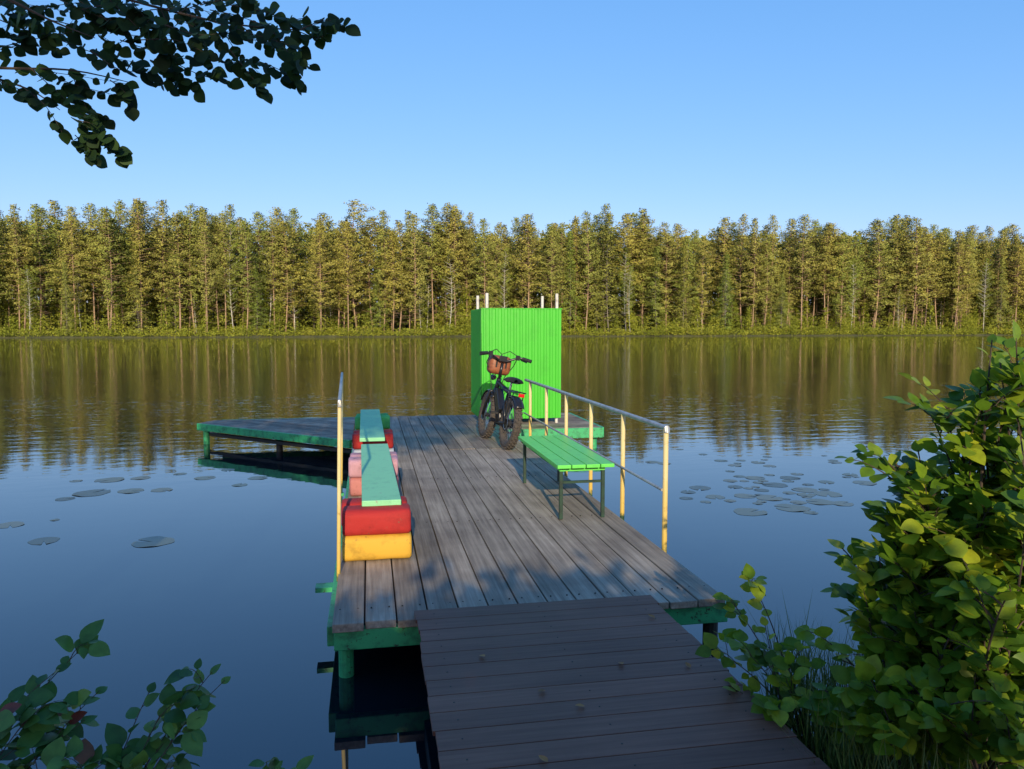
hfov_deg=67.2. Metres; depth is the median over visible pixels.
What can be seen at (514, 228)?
pine tree
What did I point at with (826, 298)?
pine tree
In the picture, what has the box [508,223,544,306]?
pine tree
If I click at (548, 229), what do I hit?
spruce tree
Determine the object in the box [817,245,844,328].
pine tree
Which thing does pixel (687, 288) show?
spruce tree
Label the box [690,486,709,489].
lily pad
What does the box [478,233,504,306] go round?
pine tree
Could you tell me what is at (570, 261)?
spruce tree
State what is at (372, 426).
log bench
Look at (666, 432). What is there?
steel railing
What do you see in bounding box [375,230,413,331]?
pine tree
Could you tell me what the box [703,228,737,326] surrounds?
pine tree
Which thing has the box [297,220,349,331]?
pine tree
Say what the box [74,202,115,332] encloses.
pine tree
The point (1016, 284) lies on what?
pine tree
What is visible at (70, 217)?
pine tree
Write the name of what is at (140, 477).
lily pad
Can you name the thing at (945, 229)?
pine tree
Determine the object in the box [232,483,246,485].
lily pad
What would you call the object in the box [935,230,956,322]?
pine tree
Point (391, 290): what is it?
pine tree
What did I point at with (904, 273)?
pine tree
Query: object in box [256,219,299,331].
pine tree
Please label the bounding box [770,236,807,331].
pine tree
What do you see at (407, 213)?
pine tree
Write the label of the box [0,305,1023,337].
shore
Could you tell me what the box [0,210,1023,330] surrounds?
forest background
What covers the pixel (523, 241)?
pine tree
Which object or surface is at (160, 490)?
lily pad
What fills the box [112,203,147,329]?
pine tree
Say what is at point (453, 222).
pine tree
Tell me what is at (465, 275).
pine tree
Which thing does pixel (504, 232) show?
pine tree
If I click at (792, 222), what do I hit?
pine tree
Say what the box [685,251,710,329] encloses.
spruce tree
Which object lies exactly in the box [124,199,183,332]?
pine tree
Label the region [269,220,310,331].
pine tree
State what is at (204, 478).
lily pad
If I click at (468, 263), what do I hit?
pine tree
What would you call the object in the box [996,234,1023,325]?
pine tree
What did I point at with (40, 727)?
bank shrub
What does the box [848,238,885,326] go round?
pine tree
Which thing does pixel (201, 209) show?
pine tree
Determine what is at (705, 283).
pine tree
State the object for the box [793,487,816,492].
lily pad
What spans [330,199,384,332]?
pine tree
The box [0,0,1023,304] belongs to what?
sky
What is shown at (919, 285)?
pine tree
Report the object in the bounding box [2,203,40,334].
pine tree
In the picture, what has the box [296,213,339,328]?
pine tree
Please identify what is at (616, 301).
spruce tree
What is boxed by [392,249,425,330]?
spruce tree
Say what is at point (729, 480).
lily pad
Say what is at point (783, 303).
spruce tree
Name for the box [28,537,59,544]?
lily pad
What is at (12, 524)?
lily pad
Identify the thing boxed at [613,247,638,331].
birch tree
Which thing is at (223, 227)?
pine tree
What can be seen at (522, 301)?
pine tree
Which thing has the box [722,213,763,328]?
pine tree
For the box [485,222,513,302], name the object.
pine tree
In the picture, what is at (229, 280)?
birch tree
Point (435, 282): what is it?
pine tree
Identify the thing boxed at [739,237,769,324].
pine tree
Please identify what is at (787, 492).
lily pad
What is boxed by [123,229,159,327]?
pine tree
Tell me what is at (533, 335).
changing booth
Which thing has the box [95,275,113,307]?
pine tree
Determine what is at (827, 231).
pine tree
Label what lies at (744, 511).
lily pad
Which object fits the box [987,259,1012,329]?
spruce tree
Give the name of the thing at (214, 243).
pine tree
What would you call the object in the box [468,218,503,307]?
pine tree
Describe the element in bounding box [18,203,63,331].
pine tree
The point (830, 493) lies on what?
lily pad
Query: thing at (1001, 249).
pine tree
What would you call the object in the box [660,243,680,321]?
pine tree
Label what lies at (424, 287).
spruce tree
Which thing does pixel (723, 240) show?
pine tree
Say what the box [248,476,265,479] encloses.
lily pad
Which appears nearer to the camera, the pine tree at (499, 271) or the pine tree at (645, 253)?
the pine tree at (499, 271)
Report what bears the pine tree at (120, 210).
on the shore
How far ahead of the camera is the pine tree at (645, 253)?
157.14 m
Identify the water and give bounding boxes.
[0,335,1023,768]
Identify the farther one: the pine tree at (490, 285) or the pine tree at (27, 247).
the pine tree at (490, 285)
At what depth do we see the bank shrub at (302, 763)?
2.37 m
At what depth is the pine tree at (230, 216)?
145.35 m
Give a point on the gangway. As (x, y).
(653, 701)
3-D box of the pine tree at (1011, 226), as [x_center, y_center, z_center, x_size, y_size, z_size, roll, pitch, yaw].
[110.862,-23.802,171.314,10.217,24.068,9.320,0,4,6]
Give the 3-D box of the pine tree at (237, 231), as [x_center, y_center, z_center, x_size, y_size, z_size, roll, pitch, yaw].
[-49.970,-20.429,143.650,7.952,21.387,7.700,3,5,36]
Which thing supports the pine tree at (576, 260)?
on the shore
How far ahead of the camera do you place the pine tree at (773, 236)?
157.35 m
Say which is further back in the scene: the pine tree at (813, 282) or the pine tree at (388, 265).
the pine tree at (813, 282)
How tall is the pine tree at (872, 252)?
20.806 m
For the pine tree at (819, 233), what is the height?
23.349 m
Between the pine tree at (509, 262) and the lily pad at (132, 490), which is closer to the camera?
the lily pad at (132, 490)
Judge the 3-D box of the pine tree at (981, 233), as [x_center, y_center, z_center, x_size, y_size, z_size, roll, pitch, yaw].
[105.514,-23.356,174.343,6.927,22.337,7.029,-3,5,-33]
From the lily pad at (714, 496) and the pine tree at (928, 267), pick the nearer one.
the lily pad at (714, 496)
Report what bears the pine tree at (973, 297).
on the shore
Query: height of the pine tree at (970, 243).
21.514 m
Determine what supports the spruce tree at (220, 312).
on the shore
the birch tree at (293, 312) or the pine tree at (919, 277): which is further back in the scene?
the pine tree at (919, 277)
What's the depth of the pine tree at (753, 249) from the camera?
155.07 m
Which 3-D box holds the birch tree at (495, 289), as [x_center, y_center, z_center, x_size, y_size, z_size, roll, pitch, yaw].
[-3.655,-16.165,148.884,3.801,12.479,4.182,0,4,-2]
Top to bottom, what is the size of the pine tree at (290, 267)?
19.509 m
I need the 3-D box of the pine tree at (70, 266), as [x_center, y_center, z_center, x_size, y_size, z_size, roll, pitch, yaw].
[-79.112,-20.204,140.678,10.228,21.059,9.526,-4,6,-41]
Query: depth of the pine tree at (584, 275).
154.95 m
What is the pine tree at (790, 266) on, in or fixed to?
on the shore
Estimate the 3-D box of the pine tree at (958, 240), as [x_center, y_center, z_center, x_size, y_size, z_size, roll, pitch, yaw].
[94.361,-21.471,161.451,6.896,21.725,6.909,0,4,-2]
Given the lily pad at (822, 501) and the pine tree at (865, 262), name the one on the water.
the lily pad at (822, 501)
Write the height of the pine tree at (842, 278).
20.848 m
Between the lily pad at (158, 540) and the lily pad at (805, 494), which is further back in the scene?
the lily pad at (805, 494)
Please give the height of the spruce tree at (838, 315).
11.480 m
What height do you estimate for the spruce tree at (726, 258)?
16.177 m
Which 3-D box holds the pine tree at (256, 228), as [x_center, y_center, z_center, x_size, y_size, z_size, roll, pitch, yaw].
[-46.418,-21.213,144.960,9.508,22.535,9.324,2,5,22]
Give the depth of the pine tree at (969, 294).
167.75 m
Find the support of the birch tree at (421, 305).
on the shore
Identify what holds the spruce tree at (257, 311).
on the shore
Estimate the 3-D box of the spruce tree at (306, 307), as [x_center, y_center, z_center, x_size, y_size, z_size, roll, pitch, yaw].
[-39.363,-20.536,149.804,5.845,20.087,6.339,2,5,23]
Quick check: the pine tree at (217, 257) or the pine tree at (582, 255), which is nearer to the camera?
the pine tree at (217, 257)
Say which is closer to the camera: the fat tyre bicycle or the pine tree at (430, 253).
the fat tyre bicycle
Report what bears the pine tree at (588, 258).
on the shore
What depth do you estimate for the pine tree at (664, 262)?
150.80 m
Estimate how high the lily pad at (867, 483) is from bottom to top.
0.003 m
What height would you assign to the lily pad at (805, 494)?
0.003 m
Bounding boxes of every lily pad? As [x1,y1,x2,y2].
[0,521,24,527]
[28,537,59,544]
[55,497,74,500]
[72,489,110,496]
[94,477,123,482]
[117,488,143,492]
[131,476,150,479]
[131,536,174,546]
[151,488,172,491]
[194,476,214,479]
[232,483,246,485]
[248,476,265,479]
[679,497,692,499]
[681,490,695,492]
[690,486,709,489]
[706,495,724,498]
[723,479,736,481]
[728,485,742,487]
[734,493,755,497]
[734,508,766,515]
[745,476,764,479]
[754,489,768,491]
[756,495,782,499]
[763,482,787,486]
[774,504,810,511]
[780,476,798,479]
[782,491,795,493]
[790,500,806,503]
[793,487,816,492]
[796,493,815,495]
[803,510,817,513]
[806,499,835,504]
[814,491,841,496]
[818,480,833,483]
[833,501,853,505]
[842,473,857,475]
[853,481,876,484]
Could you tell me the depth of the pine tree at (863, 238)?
165.12 m
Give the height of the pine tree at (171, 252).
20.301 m
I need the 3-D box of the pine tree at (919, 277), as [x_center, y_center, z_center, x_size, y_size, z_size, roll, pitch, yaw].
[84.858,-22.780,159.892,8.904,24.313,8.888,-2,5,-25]
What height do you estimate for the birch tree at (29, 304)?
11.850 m
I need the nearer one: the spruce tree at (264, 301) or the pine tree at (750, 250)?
the spruce tree at (264, 301)
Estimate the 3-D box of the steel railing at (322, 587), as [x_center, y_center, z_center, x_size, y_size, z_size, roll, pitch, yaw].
[-1.447,0.661,6.401,0.183,1.353,3.080,-1,4,-10]
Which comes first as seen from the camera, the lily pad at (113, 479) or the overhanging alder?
the overhanging alder
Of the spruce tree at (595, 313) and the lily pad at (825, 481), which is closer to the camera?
the lily pad at (825, 481)
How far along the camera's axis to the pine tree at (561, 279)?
149.70 m
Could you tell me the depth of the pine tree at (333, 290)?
149.83 m
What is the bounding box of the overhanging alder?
[0,0,360,168]
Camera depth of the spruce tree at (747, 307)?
164.04 m
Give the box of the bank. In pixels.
[813,739,1011,768]
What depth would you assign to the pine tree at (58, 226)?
136.22 m
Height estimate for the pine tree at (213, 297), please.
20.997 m
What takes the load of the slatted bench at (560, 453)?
on the wooden pier
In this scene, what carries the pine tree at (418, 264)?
on the shore
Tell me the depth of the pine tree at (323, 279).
140.78 m
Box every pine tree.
[0,210,24,302]
[0,211,14,288]
[0,221,57,332]
[0,222,21,324]
[0,228,38,325]
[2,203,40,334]
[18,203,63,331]
[22,206,69,330]
[38,216,72,331]
[39,200,81,326]
[45,206,104,329]
[54,215,91,311]
[72,209,126,329]
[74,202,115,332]
[74,229,106,330]
[83,222,128,330]
[92,206,140,334]
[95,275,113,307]
[98,199,132,331]
[108,200,158,332]
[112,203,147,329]
[123,198,162,331]
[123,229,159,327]
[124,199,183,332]
[125,200,167,327]
[149,219,177,328]
[153,212,200,330]
[161,221,185,330]
[162,217,202,327]
[166,203,205,332]
[174,210,192,329]
[181,206,234,330]
[182,223,233,327]
[183,214,239,324]
[187,210,224,331]
[191,220,239,307]
[204,212,242,330]
[211,204,243,325]
[224,217,267,334]
[229,217,268,331]
[237,211,282,330]
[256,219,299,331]
[260,207,311,329]
[263,207,298,329]
[264,228,316,326]
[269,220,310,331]
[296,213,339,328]
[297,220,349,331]
[305,227,336,330]
[310,234,346,313]
[318,227,358,326]
[328,220,363,331]
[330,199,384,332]
[331,220,361,330]
[341,234,366,328]
[355,216,396,330]
[367,210,405,331]
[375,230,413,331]
[377,220,420,331]
[380,234,404,327]
[396,213,430,332]
[399,210,422,327]
[403,203,456,327]
[415,207,478,332]
[422,233,445,326]
[428,202,471,325]
[437,204,481,327]
[440,229,480,324]
[441,221,478,317]
[459,212,488,316]
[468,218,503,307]
[471,236,489,308]
[471,236,508,307]
[474,243,496,307]
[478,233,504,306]
[481,233,514,307]
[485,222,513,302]
[496,224,525,306]
[500,217,526,307]
[501,239,520,303]
[504,213,550,307]
[506,225,546,307]
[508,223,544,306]
[529,229,565,307]
[538,223,583,286]
[538,227,579,307]
[549,222,575,331]
[561,219,597,327]
[562,215,587,326]
[563,223,594,313]
[570,210,606,329]
[574,235,597,324]
[584,203,620,331]
[586,213,622,330]
[605,213,659,328]
[614,223,659,331]
[622,212,652,322]
[626,221,668,324]
[627,217,668,326]
[628,208,664,327]
[644,222,682,311]
[644,233,696,327]
[659,223,708,325]
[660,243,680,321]
[662,237,699,331]
[679,229,704,324]
[687,237,722,328]
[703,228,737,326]
[705,217,741,322]
[713,222,749,316]
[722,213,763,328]
[737,218,775,326]
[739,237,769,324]
[743,231,762,327]
[754,224,783,321]
[756,232,785,324]
[757,214,789,325]
[767,218,810,323]
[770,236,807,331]
[776,231,802,315]
[787,214,831,332]
[795,232,826,326]
[801,220,836,330]
[804,227,833,324]
[810,222,862,326]
[813,222,848,327]
[816,232,863,328]
[817,227,830,329]
[817,239,851,329]
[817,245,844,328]
[823,240,864,324]
[842,236,874,330]
[847,236,878,326]
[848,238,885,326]
[849,240,864,325]
[853,222,894,327]
[856,237,894,321]
[863,218,907,330]
[873,217,907,328]
[877,214,918,327]
[882,222,898,324]
[884,235,923,325]
[885,218,909,320]
[886,215,926,330]
[887,221,913,327]
[892,217,943,329]
[893,227,934,321]
[898,227,934,331]
[912,233,958,325]
[919,228,947,328]
[923,224,950,305]
[923,231,966,331]
[931,227,954,327]
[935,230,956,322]
[941,244,981,332]
[943,229,982,332]
[944,241,981,327]
[945,246,967,329]
[946,231,985,329]
[949,231,980,326]
[960,225,991,327]
[966,242,995,328]
[973,241,1004,328]
[975,225,1000,329]
[976,232,994,324]
[977,229,1011,332]
[988,244,1023,321]
[990,223,1023,323]
[991,226,1019,325]
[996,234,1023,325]
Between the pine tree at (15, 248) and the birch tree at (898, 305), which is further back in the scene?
the birch tree at (898, 305)
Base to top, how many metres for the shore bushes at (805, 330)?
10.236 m
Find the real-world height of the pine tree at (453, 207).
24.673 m
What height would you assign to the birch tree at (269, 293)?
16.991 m
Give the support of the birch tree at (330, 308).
on the shore
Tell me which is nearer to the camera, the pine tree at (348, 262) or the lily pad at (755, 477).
the lily pad at (755, 477)
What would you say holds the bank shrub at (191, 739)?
on the bank
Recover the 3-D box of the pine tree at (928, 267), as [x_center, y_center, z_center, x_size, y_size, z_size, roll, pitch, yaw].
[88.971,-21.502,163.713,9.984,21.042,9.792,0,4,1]
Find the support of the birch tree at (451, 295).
on the shore
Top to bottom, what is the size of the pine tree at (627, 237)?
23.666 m
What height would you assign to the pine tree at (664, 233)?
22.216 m
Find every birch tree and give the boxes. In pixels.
[15,264,38,328]
[17,265,38,333]
[69,264,88,331]
[185,277,205,331]
[217,223,248,331]
[252,242,279,328]
[275,238,303,323]
[323,283,336,320]
[412,277,431,332]
[421,240,436,325]
[437,250,465,326]
[489,269,502,307]
[493,248,515,307]
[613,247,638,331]
[621,266,637,326]
[691,256,709,328]
[719,265,735,322]
[774,254,793,313]
[794,279,810,320]
[842,258,862,326]
[893,286,905,322]
[923,259,943,320]
[934,267,948,324]
[974,258,994,331]
[1006,288,1018,317]
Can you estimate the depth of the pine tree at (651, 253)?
158.76 m
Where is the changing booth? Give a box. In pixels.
[471,293,561,423]
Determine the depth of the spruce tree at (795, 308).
168.46 m
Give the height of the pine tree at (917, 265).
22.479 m
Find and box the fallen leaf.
[539,755,547,761]
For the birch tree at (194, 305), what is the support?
on the shore
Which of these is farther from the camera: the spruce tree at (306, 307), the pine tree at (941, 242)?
the pine tree at (941, 242)
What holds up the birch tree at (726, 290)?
on the shore
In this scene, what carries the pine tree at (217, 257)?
on the shore
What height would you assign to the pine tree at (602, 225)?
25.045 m
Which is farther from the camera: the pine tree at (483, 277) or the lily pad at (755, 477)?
the pine tree at (483, 277)
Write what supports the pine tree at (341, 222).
on the shore
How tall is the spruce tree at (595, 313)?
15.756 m
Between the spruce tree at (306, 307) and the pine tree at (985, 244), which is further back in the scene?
the pine tree at (985, 244)
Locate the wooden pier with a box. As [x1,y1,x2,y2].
[197,412,727,677]
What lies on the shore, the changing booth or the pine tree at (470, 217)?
the pine tree at (470, 217)
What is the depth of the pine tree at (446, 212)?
147.66 m
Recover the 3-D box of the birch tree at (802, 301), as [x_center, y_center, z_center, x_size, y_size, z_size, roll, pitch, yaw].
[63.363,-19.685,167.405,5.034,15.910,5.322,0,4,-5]
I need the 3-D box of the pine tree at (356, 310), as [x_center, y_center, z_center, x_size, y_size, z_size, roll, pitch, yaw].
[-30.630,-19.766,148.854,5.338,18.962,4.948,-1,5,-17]
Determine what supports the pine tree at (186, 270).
on the shore
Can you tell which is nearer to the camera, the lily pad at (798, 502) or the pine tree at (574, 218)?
the lily pad at (798, 502)
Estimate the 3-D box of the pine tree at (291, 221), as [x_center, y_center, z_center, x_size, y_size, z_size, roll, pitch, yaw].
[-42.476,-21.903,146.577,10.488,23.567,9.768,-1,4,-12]
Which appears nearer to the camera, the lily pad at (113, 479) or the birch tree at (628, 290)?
the lily pad at (113, 479)
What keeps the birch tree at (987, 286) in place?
on the shore
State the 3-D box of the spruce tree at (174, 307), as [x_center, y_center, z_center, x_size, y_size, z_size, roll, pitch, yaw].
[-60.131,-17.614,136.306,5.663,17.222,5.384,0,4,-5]
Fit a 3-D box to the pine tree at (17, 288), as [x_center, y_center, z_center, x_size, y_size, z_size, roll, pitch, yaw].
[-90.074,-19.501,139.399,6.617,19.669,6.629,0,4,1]
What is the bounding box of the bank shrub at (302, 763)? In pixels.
[248,755,313,768]
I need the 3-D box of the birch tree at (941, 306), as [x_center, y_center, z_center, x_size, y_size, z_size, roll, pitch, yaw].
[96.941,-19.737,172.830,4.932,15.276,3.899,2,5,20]
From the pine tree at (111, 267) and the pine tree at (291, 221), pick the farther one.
the pine tree at (291, 221)
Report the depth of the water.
9.10 m
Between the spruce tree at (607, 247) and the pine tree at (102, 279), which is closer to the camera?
the pine tree at (102, 279)
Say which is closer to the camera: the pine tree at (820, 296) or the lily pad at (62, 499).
the lily pad at (62, 499)
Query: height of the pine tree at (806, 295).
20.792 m
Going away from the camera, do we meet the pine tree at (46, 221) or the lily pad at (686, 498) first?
the lily pad at (686, 498)
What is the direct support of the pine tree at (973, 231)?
on the shore
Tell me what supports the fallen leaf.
on the gangway
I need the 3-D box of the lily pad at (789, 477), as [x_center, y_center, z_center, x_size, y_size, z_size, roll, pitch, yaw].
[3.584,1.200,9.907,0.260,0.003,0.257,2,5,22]
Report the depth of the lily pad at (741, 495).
8.87 m
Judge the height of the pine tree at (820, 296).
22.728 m
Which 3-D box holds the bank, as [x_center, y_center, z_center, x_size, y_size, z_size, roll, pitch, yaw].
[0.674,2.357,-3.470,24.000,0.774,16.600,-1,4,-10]
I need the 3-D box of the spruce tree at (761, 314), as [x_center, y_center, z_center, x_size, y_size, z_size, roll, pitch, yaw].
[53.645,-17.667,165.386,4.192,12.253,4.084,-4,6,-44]
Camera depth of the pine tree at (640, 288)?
153.48 m
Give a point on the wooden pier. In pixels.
(489, 527)
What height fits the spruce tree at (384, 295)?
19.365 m
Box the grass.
[743,590,1021,768]
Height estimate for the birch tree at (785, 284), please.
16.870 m
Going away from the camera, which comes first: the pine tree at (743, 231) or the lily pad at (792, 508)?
the lily pad at (792, 508)
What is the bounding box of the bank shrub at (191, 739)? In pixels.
[103,658,230,768]
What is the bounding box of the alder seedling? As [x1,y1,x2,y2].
[695,563,826,753]
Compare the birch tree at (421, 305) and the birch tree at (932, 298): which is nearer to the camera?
the birch tree at (421, 305)
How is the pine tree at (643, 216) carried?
on the shore
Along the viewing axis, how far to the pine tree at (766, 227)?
159.54 m
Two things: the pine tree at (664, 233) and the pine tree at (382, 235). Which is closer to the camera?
the pine tree at (382, 235)
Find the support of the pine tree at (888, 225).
on the shore
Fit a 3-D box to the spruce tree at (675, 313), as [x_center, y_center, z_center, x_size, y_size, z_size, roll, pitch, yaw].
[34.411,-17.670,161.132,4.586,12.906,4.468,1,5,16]
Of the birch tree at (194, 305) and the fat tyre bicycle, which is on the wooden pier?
the fat tyre bicycle
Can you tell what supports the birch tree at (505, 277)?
on the shore
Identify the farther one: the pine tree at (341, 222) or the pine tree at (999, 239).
the pine tree at (999, 239)
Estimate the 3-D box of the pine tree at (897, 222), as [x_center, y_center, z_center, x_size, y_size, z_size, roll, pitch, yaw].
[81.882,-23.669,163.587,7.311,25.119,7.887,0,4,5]
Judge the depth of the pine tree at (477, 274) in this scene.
154.64 m
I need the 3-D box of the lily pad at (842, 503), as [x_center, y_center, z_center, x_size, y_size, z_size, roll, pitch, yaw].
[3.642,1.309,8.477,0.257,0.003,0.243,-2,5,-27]
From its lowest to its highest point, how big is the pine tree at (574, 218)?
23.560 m
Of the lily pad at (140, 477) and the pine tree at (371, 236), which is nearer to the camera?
the lily pad at (140, 477)
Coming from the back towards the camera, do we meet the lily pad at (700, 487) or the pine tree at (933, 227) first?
the pine tree at (933, 227)
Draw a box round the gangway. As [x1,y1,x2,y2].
[414,595,829,768]
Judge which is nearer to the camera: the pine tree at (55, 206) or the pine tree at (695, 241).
the pine tree at (55, 206)
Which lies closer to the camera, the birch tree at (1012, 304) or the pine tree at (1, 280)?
the pine tree at (1, 280)
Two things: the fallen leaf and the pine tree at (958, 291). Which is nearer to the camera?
the fallen leaf
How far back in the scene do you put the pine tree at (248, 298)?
135.37 m
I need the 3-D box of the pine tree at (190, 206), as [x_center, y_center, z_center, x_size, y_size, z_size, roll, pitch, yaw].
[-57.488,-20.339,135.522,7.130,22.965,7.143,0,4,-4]
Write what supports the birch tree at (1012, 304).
on the shore
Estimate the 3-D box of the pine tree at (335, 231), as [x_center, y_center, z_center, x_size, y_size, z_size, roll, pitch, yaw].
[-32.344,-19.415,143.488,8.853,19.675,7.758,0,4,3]
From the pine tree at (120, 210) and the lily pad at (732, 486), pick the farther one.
the pine tree at (120, 210)
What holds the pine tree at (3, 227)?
on the shore
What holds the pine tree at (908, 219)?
on the shore
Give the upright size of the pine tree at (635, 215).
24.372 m
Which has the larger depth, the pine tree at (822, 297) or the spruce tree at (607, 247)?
the pine tree at (822, 297)
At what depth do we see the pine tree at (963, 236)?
168.84 m
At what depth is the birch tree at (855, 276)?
156.72 m
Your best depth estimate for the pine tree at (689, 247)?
150.97 m
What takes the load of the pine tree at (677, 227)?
on the shore
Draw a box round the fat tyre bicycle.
[478,349,531,449]
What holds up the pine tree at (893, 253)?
on the shore
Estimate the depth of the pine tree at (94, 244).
133.70 m
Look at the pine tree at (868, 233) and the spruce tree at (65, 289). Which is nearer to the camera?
the spruce tree at (65, 289)
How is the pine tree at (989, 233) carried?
on the shore
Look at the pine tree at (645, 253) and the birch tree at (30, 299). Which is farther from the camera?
the pine tree at (645, 253)
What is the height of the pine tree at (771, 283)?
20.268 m
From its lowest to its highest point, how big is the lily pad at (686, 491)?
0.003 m
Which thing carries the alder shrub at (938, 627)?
on the bank
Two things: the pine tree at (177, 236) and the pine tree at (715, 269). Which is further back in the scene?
the pine tree at (715, 269)
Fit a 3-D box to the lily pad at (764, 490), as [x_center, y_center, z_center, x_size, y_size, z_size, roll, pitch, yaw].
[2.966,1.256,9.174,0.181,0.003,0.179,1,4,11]
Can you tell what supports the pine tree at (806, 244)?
on the shore
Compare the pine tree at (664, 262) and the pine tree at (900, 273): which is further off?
the pine tree at (900, 273)
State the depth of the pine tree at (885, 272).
158.64 m
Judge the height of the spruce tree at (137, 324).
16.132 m
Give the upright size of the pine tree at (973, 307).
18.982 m
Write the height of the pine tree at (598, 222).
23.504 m
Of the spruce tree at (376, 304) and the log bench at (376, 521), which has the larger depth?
the spruce tree at (376, 304)
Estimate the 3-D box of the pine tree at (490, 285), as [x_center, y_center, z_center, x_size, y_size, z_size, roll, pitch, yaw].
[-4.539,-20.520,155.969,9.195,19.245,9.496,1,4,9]
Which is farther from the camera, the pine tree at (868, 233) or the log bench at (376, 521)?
the pine tree at (868, 233)
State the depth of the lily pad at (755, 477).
9.93 m
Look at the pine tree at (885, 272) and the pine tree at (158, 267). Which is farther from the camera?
the pine tree at (885, 272)
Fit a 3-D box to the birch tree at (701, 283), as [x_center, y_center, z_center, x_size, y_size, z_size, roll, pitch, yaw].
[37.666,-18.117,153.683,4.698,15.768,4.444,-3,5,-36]
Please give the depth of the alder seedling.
3.35 m
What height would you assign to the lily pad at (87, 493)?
0.004 m
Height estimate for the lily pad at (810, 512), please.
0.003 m
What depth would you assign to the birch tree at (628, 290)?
146.66 m
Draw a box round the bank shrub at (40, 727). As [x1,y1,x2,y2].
[0,619,139,768]
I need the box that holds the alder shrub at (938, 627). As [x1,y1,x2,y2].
[789,320,1023,768]
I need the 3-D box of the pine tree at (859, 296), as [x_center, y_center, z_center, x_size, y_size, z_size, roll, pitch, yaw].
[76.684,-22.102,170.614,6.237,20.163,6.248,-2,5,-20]
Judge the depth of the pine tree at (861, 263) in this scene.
157.71 m
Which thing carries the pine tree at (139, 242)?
on the shore
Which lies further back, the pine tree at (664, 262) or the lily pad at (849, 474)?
the pine tree at (664, 262)
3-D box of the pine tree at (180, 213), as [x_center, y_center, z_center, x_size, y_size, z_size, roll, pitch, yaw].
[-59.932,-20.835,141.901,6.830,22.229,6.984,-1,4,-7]
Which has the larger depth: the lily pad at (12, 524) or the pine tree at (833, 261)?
the pine tree at (833, 261)
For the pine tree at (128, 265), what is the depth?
135.55 m
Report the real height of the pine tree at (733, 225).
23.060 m
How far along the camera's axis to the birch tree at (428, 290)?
148.38 m
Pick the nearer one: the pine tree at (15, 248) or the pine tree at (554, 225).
the pine tree at (15, 248)
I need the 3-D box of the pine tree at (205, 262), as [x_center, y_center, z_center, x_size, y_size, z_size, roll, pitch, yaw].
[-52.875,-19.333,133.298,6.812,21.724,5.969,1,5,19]
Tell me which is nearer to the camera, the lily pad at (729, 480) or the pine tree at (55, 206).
the lily pad at (729, 480)
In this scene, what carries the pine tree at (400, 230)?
on the shore
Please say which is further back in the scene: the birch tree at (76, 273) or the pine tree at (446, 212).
the pine tree at (446, 212)
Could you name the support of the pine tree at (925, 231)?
on the shore
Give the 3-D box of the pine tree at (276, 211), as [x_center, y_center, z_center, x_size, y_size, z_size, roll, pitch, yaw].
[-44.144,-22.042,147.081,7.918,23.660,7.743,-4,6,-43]
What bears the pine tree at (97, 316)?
on the shore
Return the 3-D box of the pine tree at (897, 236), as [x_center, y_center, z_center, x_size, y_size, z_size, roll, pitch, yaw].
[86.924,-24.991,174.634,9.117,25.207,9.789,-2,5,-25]
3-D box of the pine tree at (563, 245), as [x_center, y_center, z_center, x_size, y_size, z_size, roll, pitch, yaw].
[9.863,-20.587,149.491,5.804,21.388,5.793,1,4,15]
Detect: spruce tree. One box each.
[58,260,80,333]
[118,241,156,332]
[155,238,188,331]
[208,223,240,322]
[248,269,270,333]
[259,264,276,324]
[296,227,328,328]
[363,247,395,328]
[366,235,402,325]
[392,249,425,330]
[410,231,435,321]
[530,223,568,317]
[558,230,582,328]
[582,252,604,331]
[587,212,628,333]
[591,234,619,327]
[602,259,622,325]
[638,246,667,327]
[667,288,683,329]
[670,245,696,332]
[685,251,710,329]
[708,252,737,331]
[733,245,763,328]
[757,287,768,329]
[771,274,791,328]
[784,286,800,324]
[831,295,845,326]
[871,290,886,325]
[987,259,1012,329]
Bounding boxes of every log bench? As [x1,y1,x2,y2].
[341,444,411,561]
[352,409,393,452]
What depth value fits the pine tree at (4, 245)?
136.67 m
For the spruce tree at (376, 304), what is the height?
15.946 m
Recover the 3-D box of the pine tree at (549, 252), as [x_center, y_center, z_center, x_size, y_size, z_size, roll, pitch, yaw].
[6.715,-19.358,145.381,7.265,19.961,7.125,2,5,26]
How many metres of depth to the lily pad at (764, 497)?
8.77 m
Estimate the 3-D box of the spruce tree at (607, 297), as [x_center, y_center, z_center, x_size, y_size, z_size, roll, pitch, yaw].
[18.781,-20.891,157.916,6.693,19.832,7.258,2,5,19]
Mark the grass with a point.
(837, 756)
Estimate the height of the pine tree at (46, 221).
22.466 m
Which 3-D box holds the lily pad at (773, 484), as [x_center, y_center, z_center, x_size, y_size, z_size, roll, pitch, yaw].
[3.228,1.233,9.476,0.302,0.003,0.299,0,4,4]
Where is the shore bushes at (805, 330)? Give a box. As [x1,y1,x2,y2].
[0,286,1023,337]
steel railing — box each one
[315,372,343,592]
[523,378,669,552]
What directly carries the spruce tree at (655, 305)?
on the shore
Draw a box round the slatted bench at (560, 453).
[518,435,613,518]
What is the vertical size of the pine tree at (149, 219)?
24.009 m
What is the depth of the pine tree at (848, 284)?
164.31 m
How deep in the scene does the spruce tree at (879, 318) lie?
170.72 m
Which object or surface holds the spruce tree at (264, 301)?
on the shore
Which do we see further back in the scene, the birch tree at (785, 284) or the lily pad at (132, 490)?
the birch tree at (785, 284)

